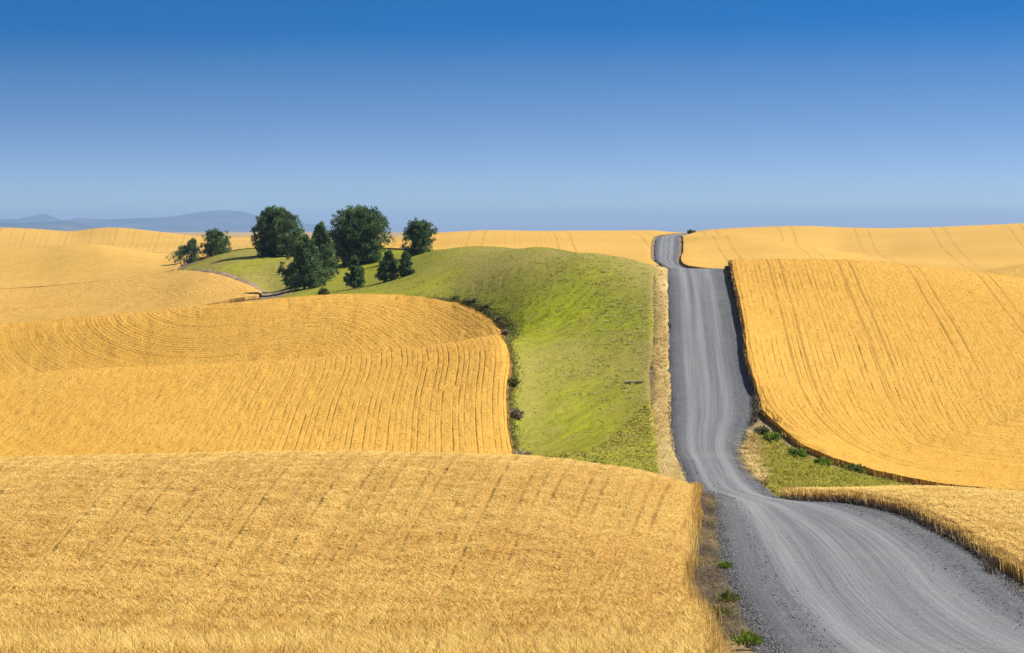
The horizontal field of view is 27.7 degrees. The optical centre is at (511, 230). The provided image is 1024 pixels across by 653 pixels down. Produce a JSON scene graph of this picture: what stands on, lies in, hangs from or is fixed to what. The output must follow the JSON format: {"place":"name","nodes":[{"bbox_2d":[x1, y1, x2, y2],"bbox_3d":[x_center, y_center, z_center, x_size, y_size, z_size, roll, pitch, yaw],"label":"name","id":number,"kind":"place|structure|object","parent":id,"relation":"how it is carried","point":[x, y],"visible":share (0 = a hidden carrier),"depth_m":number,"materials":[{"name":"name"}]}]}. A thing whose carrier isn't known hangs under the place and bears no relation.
{"place":"outdoors","nodes":[
{"label":"outdoors","id":0,"kind":"place"},
{"bbox_2d":[0,221,164,231],"bbox_3d":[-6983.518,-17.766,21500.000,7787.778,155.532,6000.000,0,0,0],"label":"hills","id":1,"kind":"structure","parent":0,"point":[66,226],"depth_m":20939.28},
{"bbox_2d":[0,244,187,288],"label":"wheat field","id":2,"kind":"structure","parent":0,"point":[51,266],"depth_m":700.97,"materials":[{"name":"yellow plant"}]},
{"bbox_2d":[0,227,258,259],"bbox_3d":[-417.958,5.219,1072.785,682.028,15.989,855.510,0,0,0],"label":"wheat field","id":3,"kind":"structure","parent":0,"point":[126,238],"depth_m":1120.59,"materials":[{"name":"yellow plant"}]},
{"bbox_2d":[0,270,261,323],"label":"wheat field","id":4,"kind":"structure","parent":0,"point":[174,289],"depth_m":451.49,"materials":[{"name":"yellow plant"}]},
{"bbox_2d":[0,210,336,231],"bbox_3d":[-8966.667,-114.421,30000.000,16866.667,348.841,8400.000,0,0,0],"label":"mountain","id":5,"kind":"structure","parent":0,"point":[229,221],"depth_m":28568.10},
{"bbox_2d":[188,269,300,299],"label":"dirt track","id":6,"kind":"structure","parent":0,"point":[266,295],"depth_m":461.80,"materials":[{"name":"soil"}]},
{"bbox_2d":[0,293,514,456],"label":"wheat field","id":7,"kind":"structure","parent":0,"point":[371,372],"depth_m":267.19,"materials":[{"name":"yellow plant"}]},
{"bbox_2d":[0,450,737,652],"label":"wheat field","id":8,"kind":"structure","parent":0,"point":[348,551],"depth_m":82.33,"materials":[{"name":"yellow plant"}]},
{"bbox_2d":[290,230,680,265],"bbox_3d":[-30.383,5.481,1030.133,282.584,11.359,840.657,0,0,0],"label":"wheat field","id":9,"kind":"structure","parent":0,"point":[633,244],"depth_m":872.35,"materials":[{"name":"yellow plant"}]},
{"bbox_2d":[0,0,1023,231],"label":"sky","id":10,"kind":"structure","parent":0,"point":[452,115],"materials":[{"name":"blue"}]},
{"bbox_2d":[166,232,1023,652],"bbox_3d":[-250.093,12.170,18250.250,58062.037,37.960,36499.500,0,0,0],"label":"ground","id":11,"kind":"structure","parent":0,"point":[762,422],"depth_m":267.61,"materials":[{"name":"brown soil"}]},
{"bbox_2d":[166,237,200,263],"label":"deciduous tree","id":12,"kind":"object","parent":11,"relation":"on","point":[191,250],"visible":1,"depth_m":690.78,"materials":[{"name":"green plant"}]},
{"bbox_2d":[199,227,231,256],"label":"deciduous tree","id":13,"kind":"object","parent":11,"relation":"on","point":[214,237],"visible":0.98,"depth_m":582.31,"materials":[{"name":"green plant"}]},
{"bbox_2d":[250,205,305,256],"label":"deciduous tree","id":14,"kind":"object","parent":11,"relation":"on","point":[276,228],"visible":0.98,"depth_m":514.75,"materials":[{"name":"green plant"}]},
{"bbox_2d":[317,287,329,294],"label":"shrub","id":15,"kind":"object","parent":11,"relation":"on","point":[323,291],"visible":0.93,"depth_m":388.31,"materials":[{"name":"green plant"}]},
{"bbox_2d":[307,221,339,279],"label":"pine tree","id":16,"kind":"object","parent":11,"relation":"on","point":[321,237],"visible":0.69,"depth_m":452.89,"materials":[{"name":"green plant"}]},
{"bbox_2d":[343,256,365,287],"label":"pine tree","id":17,"kind":"object","parent":11,"relation":"on","point":[354,278],"visible":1,"depth_m":403.06,"materials":[{"name":"green plant"}]},
{"bbox_2d":[374,249,400,281],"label":"pine tree","id":18,"kind":"object","parent":11,"relation":"on","point":[388,263],"visible":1,"depth_m":400.45,"materials":[{"name":"green plant"}]},
{"bbox_2d":[398,250,414,276],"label":"pine tree","id":19,"kind":"object","parent":11,"relation":"on","point":[404,265],"visible":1,"depth_m":399.56,"materials":[{"name":"green plant"}]},
{"bbox_2d":[183,246,653,455],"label":"hillside grass","id":20,"kind":"structure","parent":11,"relation":"on","point":[531,285],"depth_m":317.86,"materials":[{"name":"green plant"}]},
{"bbox_2d":[276,233,330,290],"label":"pine tree","id":21,"kind":"object","parent":20,"relation":"on","point":[304,251],"visible":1,"depth_m":437.23,"materials":[{"name":"green plant"}]},
{"bbox_2d":[326,205,394,265],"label":"deciduous tree","id":22,"kind":"object","parent":20,"relation":"on","point":[358,230],"visible":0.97,"depth_m":488.19,"materials":[{"name":"leaves"},{"name":"bark"}]},
{"bbox_2d":[400,216,437,255],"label":"deciduous tree","id":23,"kind":"object","parent":11,"relation":"on","point":[420,233],"visible":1,"depth_m":474.97,"materials":[{"name":"green plant"}]},
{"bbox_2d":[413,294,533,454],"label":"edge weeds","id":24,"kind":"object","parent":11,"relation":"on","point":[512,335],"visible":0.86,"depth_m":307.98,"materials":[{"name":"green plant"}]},
{"bbox_2d":[501,329,510,335],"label":"shrub","id":25,"kind":"object","parent":11,"relation":"on","point":[505,332],"visible":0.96,"depth_m":315.63,"materials":[{"name":"brown plant"}]},
{"bbox_2d":[507,377,519,386],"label":"shrub","id":26,"kind":"object","parent":11,"relation":"on","point":[514,381],"visible":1,"depth_m":261.68,"materials":[{"name":"green plant"}]},
{"bbox_2d":[508,407,524,417],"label":"shrub","id":27,"kind":"object","parent":11,"relation":"on","point":[516,412],"visible":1,"depth_m":249.58,"materials":[{"name":"brown plant"}]},
{"bbox_2d":[511,449,531,454],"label":"shrub","id":28,"kind":"object","parent":11,"relation":"on","point":[519,452],"visible":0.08,"depth_m":225.90,"materials":[{"name":"beige plant"}]},
{"bbox_2d":[548,257,647,399],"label":"slope weeds","id":29,"kind":"object","parent":11,"relation":"on","point":[611,332],"visible":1,"depth_m":295.19,"materials":[{"name":"green plant"}]},
{"bbox_2d":[543,399,661,473],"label":"rough grass","id":30,"kind":"structure","parent":11,"relation":"on","point":[633,444],"depth_m":235.05,"materials":[{"name":"green plant"}]},
{"bbox_2d":[650,265,687,481],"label":"dry grass","id":31,"kind":"structure","parent":11,"relation":"on","point":[668,463],"depth_m":267.05,"materials":[{"name":"beige plant"}]},
{"bbox_2d":[689,492,764,641],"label":"roadside stubble","id":32,"kind":"object","parent":11,"relation":"on","point":[710,579],"visible":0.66,"depth_m":83.92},
{"bbox_2d":[710,604,735,616],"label":"weed","id":33,"kind":"object","parent":32,"relation":"on","point":[726,610],"visible":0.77,"depth_m":69.35,"materials":[{"name":"green plant"}]},
{"bbox_2d":[712,586,742,602],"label":"weed","id":34,"kind":"object","parent":32,"relation":"on","point":[726,594],"visible":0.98,"depth_m":74.32,"materials":[{"name":"green plant"}]},
{"bbox_2d":[733,430,777,484],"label":"dry grass","id":35,"kind":"structure","parent":11,"relation":"on","point":[755,471],"depth_m":220.59,"materials":[{"name":"beige plant"}]},
{"bbox_2d":[753,425,769,434],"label":"shrub","id":36,"kind":"object","parent":11,"relation":"on","point":[761,429],"visible":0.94,"depth_m":240.67,"materials":[{"name":"green plant"}]},
{"bbox_2d":[763,432,780,440],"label":"shrub","id":37,"kind":"object","parent":11,"relation":"on","point":[769,436],"visible":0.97,"depth_m":237.45,"materials":[{"name":"green plant"}]},
{"bbox_2d":[786,446,807,458],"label":"shrub","id":38,"kind":"object","parent":11,"relation":"on","point":[801,452],"visible":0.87,"depth_m":228.40,"materials":[{"name":"green plant"}]},
{"bbox_2d":[811,456,832,465],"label":"shrub","id":39,"kind":"object","parent":11,"relation":"on","point":[822,461],"visible":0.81,"depth_m":225.72,"materials":[{"name":"green plant"}]},
{"bbox_2d":[743,431,917,497],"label":"grass patch","id":40,"kind":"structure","parent":11,"relation":"on","point":[790,470],"depth_m":216.27,"materials":[{"name":"green plant"}]},
{"bbox_2d":[841,462,866,473],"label":"shrub","id":41,"kind":"object","parent":11,"relation":"on","point":[857,468],"visible":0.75,"depth_m":225.76,"materials":[{"name":"green plant"}]},
{"bbox_2d":[723,266,761,413],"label":"road bank","id":42,"kind":"structure","parent":0,"point":[741,339],"depth_m":285.78,"materials":[{"name":"soil"}]},
{"bbox_2d":[724,265,759,423],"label":"dead weeds","id":43,"kind":"object","parent":42,"relation":"on","point":[755,417],"visible":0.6,"depth_m":262.23,"materials":[{"name":"brown plant"}]},
{"bbox_2d":[654,233,1023,652],"bbox_3d":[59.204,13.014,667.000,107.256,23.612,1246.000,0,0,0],"label":"road","id":44,"kind":"structure","parent":0,"point":[705,358],"depth_m":91.08,"materials":[{"name":"grey gravel"}]},
{"bbox_2d":[717,560,732,569],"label":"weed","id":45,"kind":"object","parent":44,"relation":"on","point":[726,565],"visible":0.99,"depth_m":86.28,"materials":[{"name":"green plant"}]},
{"bbox_2d":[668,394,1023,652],"bbox_3d":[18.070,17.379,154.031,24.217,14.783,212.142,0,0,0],"label":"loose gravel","id":46,"kind":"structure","parent":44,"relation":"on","point":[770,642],"depth_m":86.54,"materials":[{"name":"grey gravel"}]},
{"bbox_2d":[730,628,764,647],"bbox_3d":[6.670,11.583,59.103,0.971,0.624,1.033,0,0,-21],"label":"weed","id":47,"kind":"object","parent":46,"relation":"on","point":[746,639],"visible":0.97,"depth_m":59.01,"materials":[{"name":"green plant"}]},
{"bbox_2d":[787,494,1000,574],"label":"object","id":48,"kind":"object","parent":44,"relation":"on","point":[990,563],"visible":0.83,"depth_m":103.17,"materials":[{"name":"brown plant"}]},
{"bbox_2d":[681,223,1023,270],"bbox_3d":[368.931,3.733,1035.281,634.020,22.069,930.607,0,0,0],"label":"wheat field","id":49,"kind":"structure","parent":0,"point":[977,247],"depth_m":1015.93,"materials":[{"name":"yellow plant"}]},
{"bbox_2d":[687,229,695,233],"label":"shrub","id":50,"kind":"object","parent":49,"relation":"on","point":[689,231],"visible":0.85,"depth_m":1179.43,"materials":[{"name":"green plant"}]},
{"bbox_2d":[728,259,1023,490],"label":"wheat field","id":51,"kind":"structure","parent":0,"point":[911,374],"depth_m":276.44,"materials":[{"name":"yellow plant"}]},
{"bbox_2d":[779,484,1023,582],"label":"wheat field","id":52,"kind":"structure","parent":0,"point":[992,519],"depth_m":106.93,"materials":[{"name":"yellow plant"}]},
{"bbox_2d":[974,264,1023,276],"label":"wheat field","id":53,"kind":"structure","parent":0,"point":[1017,270],"depth_m":579.09,"materials":[{"name":"yellow plant"}]}
]}

